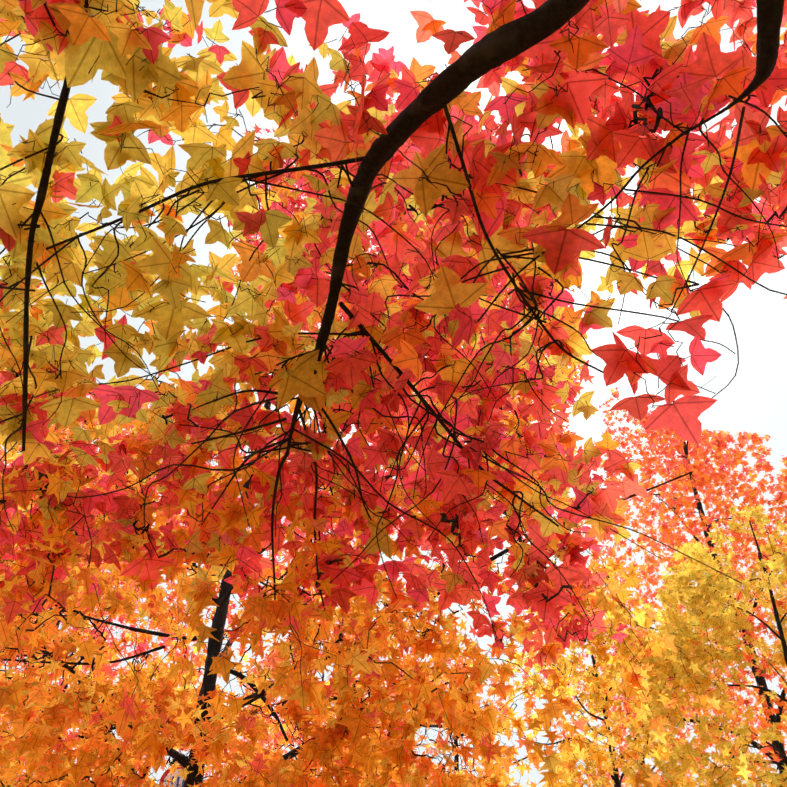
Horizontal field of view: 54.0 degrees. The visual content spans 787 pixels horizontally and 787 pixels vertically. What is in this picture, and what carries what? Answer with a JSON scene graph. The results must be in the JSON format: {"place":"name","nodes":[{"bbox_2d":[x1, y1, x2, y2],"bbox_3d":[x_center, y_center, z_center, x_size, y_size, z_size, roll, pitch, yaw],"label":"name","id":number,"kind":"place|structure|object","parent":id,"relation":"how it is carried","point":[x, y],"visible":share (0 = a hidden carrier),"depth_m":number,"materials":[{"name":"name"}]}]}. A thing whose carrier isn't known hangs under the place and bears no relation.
{"place":"outdoors","nodes":[
{"label":"outdoors","id":0,"kind":"place"},
{"bbox_2d":[0,0,786,786],"label":"sky","id":1,"kind":"structure","parent":0,"point":[755,400],"materials":[{"name":"white"}]},
{"label":"ground","id":2,"kind":"structure","parent":0,"visible":0},
{"bbox_2d":[159,764,184,786],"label":"road sign","id":3,"kind":"object","parent":2,"relation":"on","point":[180,780],"visible":0.42,"depth_m":12.96,"materials":[{"name":"multicoloured"}]},
{"bbox_2d":[0,0,786,786],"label":"tree","id":4,"kind":"object","parent":2,"relation":"on","point":[486,54],"visible":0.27,"depth_m":3.09,"materials":[{"name":"brown plant"}]},
{"bbox_2d":[0,0,786,678],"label":"leaves","id":5,"kind":"object","parent":4,"relation":"attached to","point":[326,128],"visible":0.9,"depth_m":3.05,"materials":[{"name":"red plant"}]},
{"bbox_2d":[0,97,786,786],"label":"leaves","id":6,"kind":"object","parent":4,"relation":"attached to","point":[318,719],"visible":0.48,"depth_m":6.44,"materials":[{"name":"orange plant"}]},
{"bbox_2d":[415,742,453,769],"bbox_3d":[0.727,12.418,18.268,2.002,8.073,0.216,7,-41,-8],"label":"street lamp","id":7,"kind":"object","parent":2,"relation":"on","point":[433,749],"visible":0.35,"depth_m":20.75,"materials":[{"name":"white"}]}
]}

